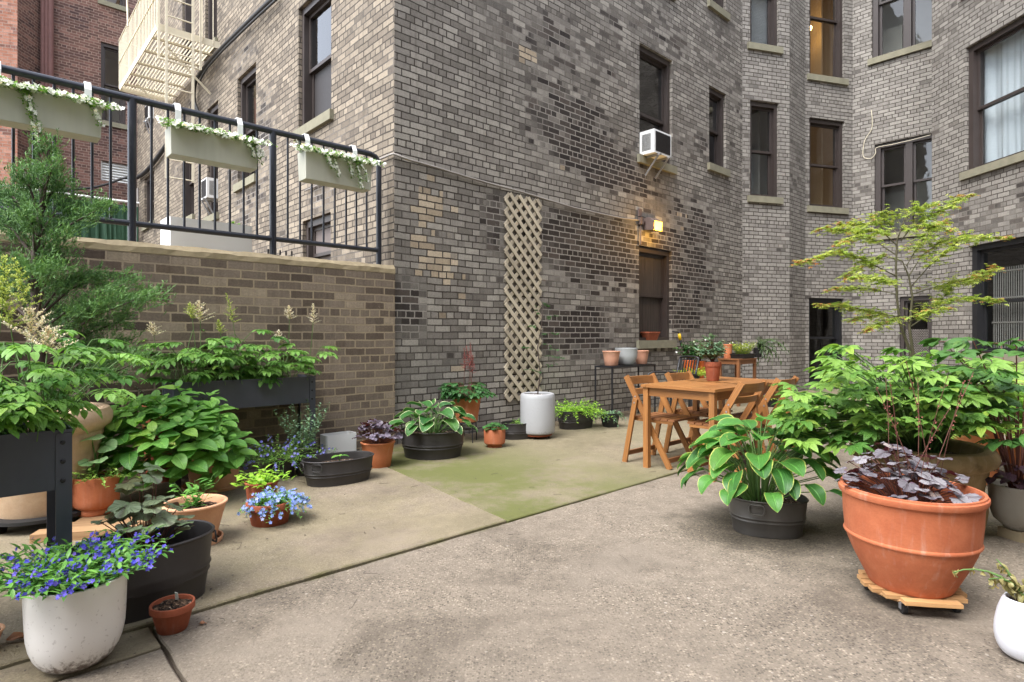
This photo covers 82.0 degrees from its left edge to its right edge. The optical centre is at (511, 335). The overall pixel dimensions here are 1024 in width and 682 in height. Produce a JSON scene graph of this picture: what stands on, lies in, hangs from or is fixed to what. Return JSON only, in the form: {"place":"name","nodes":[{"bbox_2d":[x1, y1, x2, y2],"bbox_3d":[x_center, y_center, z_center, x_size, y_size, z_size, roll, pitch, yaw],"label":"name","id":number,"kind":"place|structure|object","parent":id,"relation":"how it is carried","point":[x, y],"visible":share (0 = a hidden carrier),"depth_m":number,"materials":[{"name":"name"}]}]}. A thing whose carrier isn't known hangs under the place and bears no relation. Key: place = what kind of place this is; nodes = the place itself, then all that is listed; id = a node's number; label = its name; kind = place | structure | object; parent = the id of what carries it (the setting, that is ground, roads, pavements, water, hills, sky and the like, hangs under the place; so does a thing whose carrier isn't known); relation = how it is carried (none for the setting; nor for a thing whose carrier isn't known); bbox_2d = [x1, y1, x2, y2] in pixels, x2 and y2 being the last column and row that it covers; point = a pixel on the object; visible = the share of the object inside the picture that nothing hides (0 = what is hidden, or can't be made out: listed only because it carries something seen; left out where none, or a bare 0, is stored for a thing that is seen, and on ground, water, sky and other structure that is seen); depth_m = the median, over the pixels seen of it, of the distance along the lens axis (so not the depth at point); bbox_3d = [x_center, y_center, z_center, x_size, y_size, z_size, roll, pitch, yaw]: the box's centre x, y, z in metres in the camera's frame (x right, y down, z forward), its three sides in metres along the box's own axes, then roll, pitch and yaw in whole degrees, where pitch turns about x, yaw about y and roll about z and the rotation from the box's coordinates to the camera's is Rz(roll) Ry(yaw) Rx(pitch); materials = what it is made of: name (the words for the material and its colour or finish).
{"place":"outdoors","nodes":[
{"label":"outdoors","id":0,"kind":"place"},
{"bbox_2d":[0,627,160,681],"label":"paving slab","id":1,"kind":"structure","parent":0,"point":[143,641],"depth_m":2.13,"materials":[{"name":"beige concrete"}]},
{"bbox_2d":[22,564,127,673],"bbox_3d":[-1.563,1.025,2.115,0.307,0.310,0.306,0,0,45],"label":"glazed pot","id":2,"kind":"object","parent":1,"relation":"on","point":[77,630],"visible":0.68,"depth_m":2.00,"materials":[{"name":"white ceramic"}]},
{"bbox_2d":[0,524,181,601],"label":"lobelia","id":3,"kind":"object","parent":2,"relation":"in","point":[87,568],"visible":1,"depth_m":2.06,"materials":[{"name":"blue plant"}]},
{"bbox_2d":[59,649,180,681],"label":"paving slab","id":4,"kind":"structure","parent":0,"point":[154,666],"depth_m":2.06,"materials":[{"name":"concrete"}]},
{"bbox_2d":[152,632,181,681],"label":"ground","id":5,"kind":"structure","parent":0,"point":[170,662],"depth_m":2.16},
{"bbox_2d":[0,230,394,483],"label":"retaining wall","id":6,"kind":"structure","parent":5,"relation":"on","point":[354,305],"depth_m":5.37,"materials":[{"name":"beige brick"}]},
{"bbox_2d":[1,64,381,264],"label":"metal railing","id":7,"kind":"object","parent":6,"relation":"on","point":[132,223],"visible":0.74,"depth_m":5.13,"materials":[{"name":"black metal"}]},
{"bbox_2d":[0,61,101,142],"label":"flower box","id":8,"kind":"object","parent":7,"relation":"attached to","point":[68,117],"visible":0.91,"depth_m":4.28,"materials":[{"name":"white plastic"}]},
{"bbox_2d":[0,75,124,144],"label":"trailing flowers","id":9,"kind":"object","parent":8,"relation":"in","point":[65,95],"visible":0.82,"depth_m":4.18,"materials":[{"name":"white plant"}]},
{"bbox_2d":[165,103,257,172],"bbox_3d":[-2.608,-1.720,5.109,0.694,0.489,0.287,0,0,-43],"label":"flower box","id":10,"kind":"object","parent":7,"relation":"attached to","point":[188,145],"visible":0.76,"depth_m":4.98,"materials":[{"name":"white plastic"}]},
{"bbox_2d":[155,115,278,165],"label":"trailing flowers","id":11,"kind":"object","parent":10,"relation":"in","point":[177,123],"visible":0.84,"depth_m":4.99,"materials":[{"name":"white plant"}]},
{"bbox_2d":[298,133,371,192],"bbox_3d":[-1.779,-1.721,5.872,0.697,0.488,0.287,0,0,-43],"label":"flower box","id":12,"kind":"object","parent":7,"relation":"attached to","point":[314,168],"visible":0.82,"depth_m":5.73,"materials":[{"name":"white plastic"}]},
{"bbox_2d":[289,140,385,188],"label":"trailing flowers","id":13,"kind":"object","parent":12,"relation":"hanging from","point":[333,154],"visible":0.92,"depth_m":5.73,"materials":[{"name":"white plant"}]},
{"bbox_2d":[137,0,1023,443],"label":"apartment building","id":14,"kind":"structure","parent":5,"relation":"on","point":[759,114],"depth_m":9.57,"materials":[{"name":"grey brick"}]},
{"bbox_2d":[118,0,219,182],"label":"fire escape","id":15,"kind":"object","parent":14,"relation":"attached to","point":[158,27],"visible":0.94,"depth_m":10.92,"materials":[{"name":"beige paint"}]},
{"bbox_2d":[194,0,272,110],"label":"cable","id":16,"kind":"object","parent":14,"relation":"attached to","point":[242,26],"visible":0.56,"depth_m":10.12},
{"bbox_2d":[233,66,255,192],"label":"window","id":17,"kind":"structure","parent":14,"relation":"in","point":[248,83],"depth_m":10.01,"materials":[{"name":"grey glass"}]},
{"bbox_2d":[293,0,333,141],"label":"window","id":18,"kind":"structure","parent":14,"relation":"in","point":[317,112],"depth_m":8.15,"materials":[{"name":"grey glass"}]},
{"bbox_2d":[306,214,330,259],"bbox_3d":[-2.466,-1.100,7.832,0.190,0.901,0.848,0,0,-43],"label":"window","id":19,"kind":"structure","parent":14,"relation":"in","point":[318,252],"depth_m":7.93,"materials":[{"name":"brown paint"}]},
{"bbox_2d":[305,153,639,220],"bbox_3d":[-0.369,-1.857,8.597,4.509,0.191,2.242,0,0,-43],"label":"conduit pipe","id":20,"kind":"object","parent":14,"relation":"attached to","point":[442,169],"visible":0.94,"depth_m":7.31,"materials":[{"name":"grey metal"}]},
{"bbox_2d":[504,192,541,401],"bbox_3d":[0.148,-0.478,7.573,0.671,2.643,0.021,0,0,-43],"label":"garden lattice","id":21,"kind":"object","parent":14,"relation":"attached to","point":[522,292],"visible":0.89,"depth_m":7.55,"materials":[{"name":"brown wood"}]},
{"bbox_2d":[639,128,670,178],"bbox_3d":[2.278,-2.875,9.419,0.484,0.673,0.415,0,0,-43],"label":"air conditioner","id":22,"kind":"object","parent":14,"relation":"attached to","point":[654,144],"visible":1,"depth_m":9.28,"materials":[{"name":"white plastic"}]},
{"bbox_2d":[636,246,676,348],"bbox_3d":[2.292,-0.605,9.704,1.079,1.635,0.295,0,0,-43],"label":"window","id":23,"kind":"structure","parent":14,"relation":"in","point":[653,263],"depth_m":9.82,"materials":[{"name":"brown paint"}]},
{"bbox_2d":[637,45,676,174],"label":"window","id":24,"kind":"structure","parent":14,"relation":"in","point":[654,71],"depth_m":10.00,"materials":[{"name":"grey glass"}]},
{"bbox_2d":[707,87,730,176],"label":"window","id":25,"kind":"structure","parent":14,"relation":"in","point":[715,164],"depth_m":11.24,"materials":[{"name":"black glass"}]},
{"bbox_2d":[747,101,783,203],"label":"window","id":26,"kind":"structure","parent":14,"relation":"in","point":[763,116],"depth_m":12.05,"materials":[{"name":"grey glass"}]},
{"bbox_2d":[747,0,783,54],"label":"window","id":27,"kind":"structure","parent":14,"relation":"in","point":[763,13],"depth_m":12.02,"materials":[{"name":"grey glass"}]},
{"bbox_2d":[809,298,841,381],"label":"window","id":28,"kind":"structure","parent":14,"relation":"in","point":[825,325],"depth_m":13.70,"materials":[{"name":"black glass"}]},
{"bbox_2d":[807,118,848,214],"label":"window","id":29,"kind":"structure","parent":14,"relation":"in","point":[825,136],"depth_m":13.64,"materials":[{"name":"brown glass"}]},
{"bbox_2d":[807,0,848,85],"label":"window","id":30,"kind":"structure","parent":14,"relation":"in","point":[825,16],"depth_m":13.69,"materials":[{"name":"brown glass"}]},
{"bbox_2d":[867,0,931,65],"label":"window","id":31,"kind":"structure","parent":14,"relation":"in","point":[900,27],"depth_m":12.64,"materials":[{"name":"grey glass"}]},
{"bbox_2d":[872,133,931,239],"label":"window","id":32,"kind":"structure","parent":14,"relation":"in","point":[903,171],"depth_m":13.24,"materials":[{"name":"grey glass"}]},
{"bbox_2d":[900,296,931,382],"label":"window","id":33,"kind":"structure","parent":14,"relation":"in","point":[922,330],"depth_m":12.23,"materials":[{"name":"brown paint"}]},
{"bbox_2d":[959,16,1023,180],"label":"window","id":34,"kind":"structure","parent":14,"relation":"in","point":[996,63],"depth_m":9.71,"materials":[{"name":"brown paint"}]},
{"bbox_2d":[963,237,1023,362],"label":"window","id":35,"kind":"structure","parent":14,"relation":"in","point":[1000,322],"depth_m":9.83,"materials":[{"name":"black paint"}]},
{"bbox_2d":[0,463,505,669],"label":"tan paving","id":36,"kind":"structure","parent":0,"point":[291,553],"depth_m":3.45,"materials":[{"name":"concrete"}]},
{"bbox_2d":[0,421,72,561],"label":"raised planter","id":37,"kind":"object","parent":36,"relation":"on","point":[29,464],"visible":0.76,"depth_m":2.29,"materials":[{"name":"black paint"}]},
{"bbox_2d":[0,254,156,441],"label":"astilbe","id":38,"kind":"object","parent":37,"relation":"in","point":[41,414],"visible":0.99,"depth_m":2.31,"materials":[{"name":"green plant"}]},
{"bbox_2d":[0,510,80,533],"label":"plant caddy","id":39,"kind":"object","parent":36,"relation":"on","point":[5,524],"visible":0.25,"depth_m":3.44,"materials":[{"name":"black wood"}]},
{"bbox_2d":[0,402,112,518],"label":"stone urn","id":40,"kind":"object","parent":39,"relation":"on","point":[34,505],"visible":0.23,"depth_m":3.57,"materials":[{"name":"stone"}]},
{"bbox_2d":[0,124,176,401],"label":"juniper tree","id":41,"kind":"object","parent":40,"relation":"on","point":[83,309],"visible":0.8,"depth_m":3.67,"materials":[{"name":"green plant"}]},
{"bbox_2d":[30,515,150,543],"bbox_3d":[-2.460,1.145,3.517,0.574,0.050,0.312,0,0,-14],"label":"wooden board","id":42,"kind":"object","parent":36,"relation":"on","point":[81,526],"visible":0.37,"depth_m":3.41,"materials":[{"name":"beige wood"}]},
{"bbox_2d":[72,470,119,516],"bbox_3d":[-2.619,0.999,3.709,0.256,0.238,0.255,0,0,38],"label":"terracotta pot","id":43,"kind":"object","parent":42,"relation":"on","point":[93,497],"visible":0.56,"depth_m":3.61,"materials":[{"name":"ceramic"}]},
{"bbox_2d":[78,434,116,475],"bbox_3d":[-2.618,0.759,3.688,0.242,0.283,0.210,0,0,20],"label":"begonia","id":44,"kind":"object","parent":43,"relation":"in","point":[111,444],"visible":0.71,"depth_m":3.69,"materials":[{"name":"green plant"}]},
{"bbox_2d":[72,520,217,624],"bbox_3d":[-1.591,1.030,2.564,0.374,0.300,0.568,0,0,41],"label":"zinc tub","id":45,"kind":"object","parent":36,"relation":"on","point":[184,567],"visible":0.47,"depth_m":2.51,"materials":[{"name":"metal"}]},
{"bbox_2d":[91,462,194,550],"bbox_3d":[-1.586,0.774,2.572,0.392,0.433,0.377,0,0,27],"label":"heuchera","id":46,"kind":"object","parent":45,"relation":"on","point":[152,510],"visible":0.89,"depth_m":2.51,"materials":[{"name":"green plant"}]},
{"bbox_2d":[162,494,227,545],"bbox_3d":[-1.792,1.060,3.329,0.338,0.239,0.335,0,0,17],"label":"terracotta pot","id":47,"kind":"object","parent":36,"relation":"on","point":[211,510],"visible":0.45,"depth_m":3.30,"materials":[{"name":"ceramic"}]},
{"bbox_2d":[166,471,222,508],"bbox_3d":[-1.791,0.879,3.302,0.292,0.196,0.220,0,0,0],"label":"leafy plant","id":48,"kind":"object","parent":47,"relation":"on","point":[193,490],"visible":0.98,"depth_m":3.32,"materials":[{"name":"green plant"}]},
{"bbox_2d":[181,449,244,493],"bbox_3d":[-2.300,1.042,4.545,0.440,0.275,0.440,0,0,13],"label":"terracotta pot","id":49,"kind":"object","parent":36,"relation":"on","point":[223,484],"visible":0.23,"depth_m":4.41,"materials":[{"name":"ceramic"}]},
{"bbox_2d":[94,380,259,490],"bbox_3d":[-2.504,0.702,4.235,1.178,0.762,1.006,0,0,27],"label":"hydrangea","id":50,"kind":"object","parent":49,"relation":"in","point":[205,440],"visible":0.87,"depth_m":4.02,"materials":[{"name":"green plant"}]},
{"bbox_2d":[162,374,315,486],"bbox_3d":[-2.313,0.774,5.053,1.140,0.811,0.388,0,0,-43],"label":"raised planter","id":51,"kind":"object","parent":36,"relation":"on","point":[298,390],"visible":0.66,"depth_m":4.96,"materials":[{"name":"black paint"}]},
{"bbox_2d":[135,294,339,389],"bbox_3d":[-2.312,0.054,5.087,1.628,0.799,1.015,0,0,-42],"label":"astilbe","id":52,"kind":"object","parent":51,"relation":"in","point":[230,357],"visible":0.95,"depth_m":4.80,"materials":[{"name":"green plant"}]},
{"bbox_2d":[244,477,278,499],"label":"terracotta pot","id":53,"kind":"object","parent":36,"relation":"on","point":[250,490],"visible":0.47,"depth_m":3.91,"materials":[{"name":"ceramic"}]},
{"bbox_2d":[230,464,294,489],"bbox_3d":[-1.688,0.961,3.997,0.453,0.114,0.363,0,0,0],"label":"leafy plant","id":54,"kind":"object","parent":53,"relation":"on","point":[258,478],"visible":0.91,"depth_m":3.99,"materials":[{"name":"green plant"}]},
{"bbox_2d":[246,497,289,527],"bbox_3d":[-1.512,1.106,3.677,0.277,0.147,0.279,0,0,-40],"label":"terracotta pot","id":55,"kind":"object","parent":36,"relation":"on","point":[255,520],"visible":0.4,"depth_m":3.58,"materials":[{"name":"ceramic"}]},
{"bbox_2d":[237,485,312,523],"bbox_3d":[-1.490,1.044,3.697,0.433,0.160,0.430,0,0,-38],"label":"lobelia","id":56,"kind":"object","parent":55,"relation":"in","point":[271,497],"visible":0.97,"depth_m":3.64,"materials":[{"name":"blue plant"}]},
{"bbox_2d":[295,444,316,475],"bbox_3d":[-1.733,1.057,4.946,0.186,0.247,0.187,0,0,-24],"label":"metal bucket","id":57,"kind":"object","parent":36,"relation":"on","point":[299,472],"visible":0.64,"depth_m":4.87,"materials":[{"name":"metal"}]},
{"bbox_2d":[239,434,336,473],"bbox_3d":[-1.885,0.965,4.857,0.904,0.269,1.020,0,0,0],"label":"lobelia","id":58,"kind":"object","parent":57,"relation":"in","point":[264,453],"visible":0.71,"depth_m":4.79,"materials":[{"name":"blue plant"}]},
{"bbox_2d":[274,402,329,450],"bbox_3d":[-1.773,0.795,5.033,0.396,0.463,0.428,0,0,13],"label":"leafy plant","id":59,"kind":"object","parent":57,"relation":"in","point":[306,431],"visible":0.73,"depth_m":5.00,"materials":[{"name":"green plant"}]},
{"bbox_2d":[299,451,373,486],"bbox_3d":[-1.391,1.075,4.710,0.588,0.210,0.354,0,0,-37],"label":"zinc tub","id":60,"kind":"object","parent":36,"relation":"on","point":[326,470],"visible":1,"depth_m":4.58,"materials":[{"name":"metal"}]},
{"bbox_2d":[320,431,355,452],"bbox_3d":[-1.691,1.069,5.737,0.320,0.222,0.165,0,0,-43],"label":"plastic planter","id":61,"kind":"object","parent":36,"relation":"on","point":[342,441],"visible":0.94,"depth_m":5.67,"materials":[{"name":"plastic"}]},
{"bbox_2d":[360,438,394,467],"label":"terracotta pot","id":62,"kind":"object","parent":36,"relation":"on","point":[382,455],"visible":0.8,"depth_m":5.17,"materials":[{"name":"ceramic"}]},
{"bbox_2d":[352,418,403,443],"bbox_3d":[-1.194,0.864,5.273,0.447,0.239,0.522,0,0,0],"label":"heuchera","id":63,"kind":"object","parent":62,"relation":"on","point":[380,426],"visible":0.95,"depth_m":5.22,"materials":[{"name":"purple plant"}]},
{"bbox_2d":[153,416,1023,681],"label":"courtyard floor","id":64,"kind":"structure","parent":0,"point":[724,601],"depth_m":2.50,"materials":[{"name":"concrete"}]},
{"bbox_2d":[149,592,194,635],"bbox_3d":[-1.363,1.111,2.364,0.162,0.137,0.163,0,0,-39],"label":"terracotta pot","id":65,"kind":"object","parent":64,"relation":"on","point":[170,614],"visible":1,"depth_m":2.33,"materials":[{"name":"ceramic"}]},
{"bbox_2d":[641,377,786,481],"bbox_3d":[1.902,0.807,5.439,1.420,0.745,0.708,0,0,-43],"label":"dining table","id":66,"kind":"object","parent":64,"relation":"on","point":[696,391],"visible":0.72,"depth_m":5.19,"materials":[{"name":"brown wood"}]},
{"bbox_2d":[704,361,720,380],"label":"terracotta pot","id":67,"kind":"object","parent":66,"relation":"on","point":[712,369],"visible":0.98,"depth_m":5.57,"materials":[{"name":"ceramic"}]},
{"bbox_2d":[688,333,729,361],"bbox_3d":[1.881,0.131,5.628,0.385,0.299,0.343,0,0,0],"label":"potted plant","id":68,"kind":"object","parent":67,"relation":"in","point":[714,352],"visible":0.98,"depth_m":5.58,"materials":[{"name":"green plant"}]},
{"bbox_2d":[687,379,768,482],"bbox_3d":[1.816,0.776,4.965,0.484,0.817,0.525,0,0,-41],"label":"folding chair","id":69,"kind":"object","parent":64,"relation":"on","point":[758,388],"visible":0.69,"depth_m":4.87,"materials":[{"name":"brown wood"}]},
{"bbox_2d":[731,375,799,460],"bbox_3d":[2.279,0.776,5.377,0.484,0.817,0.525,0,0,-44],"label":"folding chair","id":70,"kind":"object","parent":64,"relation":"on","point":[768,396],"visible":0.4,"depth_m":5.14,"materials":[{"name":"brown wood"}]},
{"bbox_2d":[729,488,808,538],"bbox_3d":[1.534,1.073,3.541,0.455,0.215,0.362,0,0,14],"label":"zinc tub","id":71,"kind":"object","parent":64,"relation":"on","point":[756,518],"visible":0.77,"depth_m":3.41,"materials":[{"name":"metal"}]},
{"bbox_2d":[677,410,842,512],"bbox_3d":[1.491,0.721,3.571,0.982,0.571,1.009,0,0,0],"label":"hosta","id":72,"kind":"object","parent":71,"relation":"in","point":[759,465],"visible":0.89,"depth_m":3.38,"materials":[{"name":"green plant"}]},
{"bbox_2d":[857,569,967,613],"bbox_3d":[1.770,1.143,2.620,0.392,0.073,0.391,0,0,9],"label":"plant caddy","id":73,"kind":"object","parent":64,"relation":"on","point":[956,599],"visible":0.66,"depth_m":2.48,"materials":[{"name":"brown wood"}]},
{"bbox_2d":[838,472,990,598],"bbox_3d":[1.770,0.890,2.620,0.562,0.431,0.563,0,0,31],"label":"terracotta pot","id":74,"kind":"object","parent":73,"relation":"on","point":[917,549],"visible":0.81,"depth_m":2.43,"materials":[{"name":"ceramic"}]},
{"bbox_2d":[833,362,981,502],"bbox_3d":[1.755,0.453,2.642,0.528,0.681,0.549,0,0,-40],"label":"heuchera","id":75,"kind":"object","parent":74,"relation":"on","point":[911,488],"visible":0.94,"depth_m":2.59,"materials":[{"name":"purple plant"}]},
{"bbox_2d":[849,439,1000,528],"bbox_3d":[2.511,0.922,3.621,0.763,0.516,0.768,0,0,17],"label":"stone urn","id":76,"kind":"object","parent":64,"relation":"on","point":[977,464],"visible":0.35,"depth_m":3.31,"materials":[{"name":"stone"}]},
{"bbox_2d":[765,344,1023,455],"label":"leafy plant","id":77,"kind":"object","parent":76,"relation":"in","point":[862,426],"visible":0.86,"depth_m":3.21,"materials":[{"name":"green plant"}]},
{"bbox_2d":[993,592,1023,661],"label":"glazed pot","id":78,"kind":"object","parent":64,"relation":"on","point":[1008,625],"visible":0.92,"depth_m":2.13,"materials":[{"name":"white ceramic"}]},
{"bbox_2d":[952,559,1023,602],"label":"withered plant","id":79,"kind":"object","parent":78,"relation":"on","point":[1013,587],"visible":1,"depth_m":2.15,"materials":[{"name":"yellow plant"}]},
{"bbox_2d":[997,526,1023,542],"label":"concrete block","id":80,"kind":"object","parent":64,"relation":"on","point":[1010,534],"depth_m":3.40,"materials":[{"name":"beige concrete"}]},
{"bbox_2d":[987,479,1023,530],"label":"glazed pot","id":81,"kind":"object","parent":80,"relation":"on","point":[1007,507],"visible":0.84,"depth_m":3.36,"materials":[{"name":"beige ceramic"}]},
{"bbox_2d":[918,337,1023,488],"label":"leafy plant","id":82,"kind":"object","parent":81,"relation":"in","point":[999,381],"visible":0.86,"depth_m":3.25,"materials":[{"name":"green plant"}]},
{"bbox_2d":[985,462,1023,489],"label":"coleus","id":83,"kind":"object","parent":81,"relation":"in","point":[1009,477],"visible":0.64,"depth_m":3.32,"materials":[{"name":"purple plant"}]},
{"bbox_2d":[358,389,902,522],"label":"mossy paving","id":84,"kind":"structure","parent":0,"point":[530,477],"depth_m":5.21,"materials":[{"name":"concrete"}]},
{"bbox_2d":[400,424,464,459],"bbox_3d":[-0.774,1.048,5.754,0.638,0.265,0.567,0,0,-3],"label":"zinc tub","id":85,"kind":"object","parent":84,"relation":"on","point":[419,445],"visible":0.74,"depth_m":5.53,"materials":[{"name":"metal"}]},
{"bbox_2d":[389,398,477,435],"bbox_3d":[-0.764,0.802,5.754,0.865,0.330,0.854,0,0,0],"label":"hosta","id":86,"kind":"object","parent":85,"relation":"on","point":[426,424],"visible":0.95,"depth_m":5.67,"materials":[{"name":"green plant"}]},
{"bbox_2d":[459,421,477,442],"bbox_3d":[-0.497,1.066,6.500,0.238,0.229,0.238,0,0,20],"label":"plant stand","id":87,"kind":"object","parent":84,"relation":"on","point":[472,431],"visible":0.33,"depth_m":6.42,"materials":[{"name":"black paint"}]},
{"bbox_2d":[453,397,480,422],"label":"terracotta pot","id":88,"kind":"object","parent":87,"relation":"on","point":[472,406],"visible":0.45,"depth_m":6.38,"materials":[{"name":"ceramic"}]},
{"bbox_2d":[438,343,497,402],"bbox_3d":[-0.485,0.406,6.484,0.656,0.650,0.637,0,0,0],"label":"astilbe","id":89,"kind":"object","parent":88,"relation":"in","point":[458,391],"visible":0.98,"depth_m":6.39,"materials":[{"name":"green plant"}]},
{"bbox_2d":[528,434,551,438],"bbox_3d":[0.293,1.150,6.750,0.330,0.059,0.330,0,0,-11],"label":"plant caddy","id":90,"kind":"object","parent":84,"relation":"on","point":[535,436],"visible":0.46,"depth_m":6.60,"materials":[{"name":"brown wood"}]},
{"bbox_2d":[520,392,554,434],"bbox_3d":[0.293,0.892,6.750,0.400,0.457,0.400,0,0,-33],"label":"glazed pot","id":91,"kind":"object","parent":90,"relation":"on","point":[537,414],"visible":0.94,"depth_m":6.58,"materials":[{"name":"grey ceramic"}]},
{"bbox_2d":[557,407,593,429],"bbox_3d":[0.812,1.062,7.476,0.546,0.235,0.344,0,0,-36],"label":"zinc tub","id":92,"kind":"object","parent":84,"relation":"on","point":[571,421],"visible":0.77,"depth_m":7.31,"materials":[{"name":"metal"}]},
{"bbox_2d":[555,397,609,422],"bbox_3d":[0.829,0.948,7.498,0.911,0.285,0.920,0,0,-40],"label":"leafy plant","id":93,"kind":"object","parent":92,"relation":"in","point":[583,409],"visible":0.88,"depth_m":7.40,"materials":[{"name":"green plant"}]},
{"bbox_2d":[622,373,696,469],"bbox_3d":[1.371,0.776,5.434,0.484,0.817,0.525,0,0,-43],"label":"folding chair","id":94,"kind":"object","parent":84,"relation":"on","point":[660,417],"visible":0.8,"depth_m":5.42,"materials":[{"name":"brown wood"}]},
{"bbox_2d":[664,370,732,458],"bbox_3d":[1.859,0.776,5.870,0.484,0.817,0.525,0,0,-44],"label":"folding chair","id":95,"kind":"object","parent":84,"relation":"on","point":[684,409],"visible":0.36,"depth_m":5.85,"materials":[{"name":"brown wood"}]},
{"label":"plastic pot","id":96,"kind":"object","parent":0,"visible":0},
{"bbox_2d":[789,193,1014,357],"bbox_3d":[3.459,-0.236,5.202,2.335,2.090,1.069,0,0,0],"label":"japanese maple","id":97,"kind":"object","parent":96,"relation":"in","point":[858,231],"visible":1,"depth_m":5.17,"materials":[{"name":"green plant"}]},
{"label":"terrace floor","id":98,"kind":"structure","parent":0,"visible":0},
{"bbox_2d":[0,0,136,205],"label":"red brick building","id":99,"kind":"structure","parent":98,"relation":"on","point":[87,34],"depth_m":15.47,"materials":[{"name":"brown brick"}]},
{"bbox_2d":[40,0,44,179],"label":"drain pipe","id":100,"kind":"object","parent":99,"relation":"attached to","point":[42,36],"depth_m":14.81,"materials":[{"name":"red metal"}]},
{"bbox_2d":[48,0,53,193],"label":"drain pipe","id":101,"kind":"object","parent":99,"relation":"attached to","point":[50,37],"depth_m":14.92,"materials":[{"name":"red metal"}]},
{"bbox_2d":[101,42,127,129],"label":"window","id":102,"kind":"structure","parent":99,"relation":"in","point":[109,53],"depth_m":16.92,"materials":[{"name":"grey glass"}]},
{"bbox_2d":[0,172,138,241],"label":"privacy screen","id":103,"kind":"object","parent":98,"relation":"on","point":[107,231],"visible":0.15,"depth_m":14.91,"materials":[{"name":"green plastic"}]},
{"bbox_2d":[160,216,251,251],"bbox_3d":[-2.864,-0.833,5.541,0.726,0.427,0.340,0,0,-43],"label":"planter trough","id":104,"kind":"object","parent":98,"relation":"on","point":[186,239],"visible":0.49,"depth_m":5.38,"materials":[{"name":"white plastic"}]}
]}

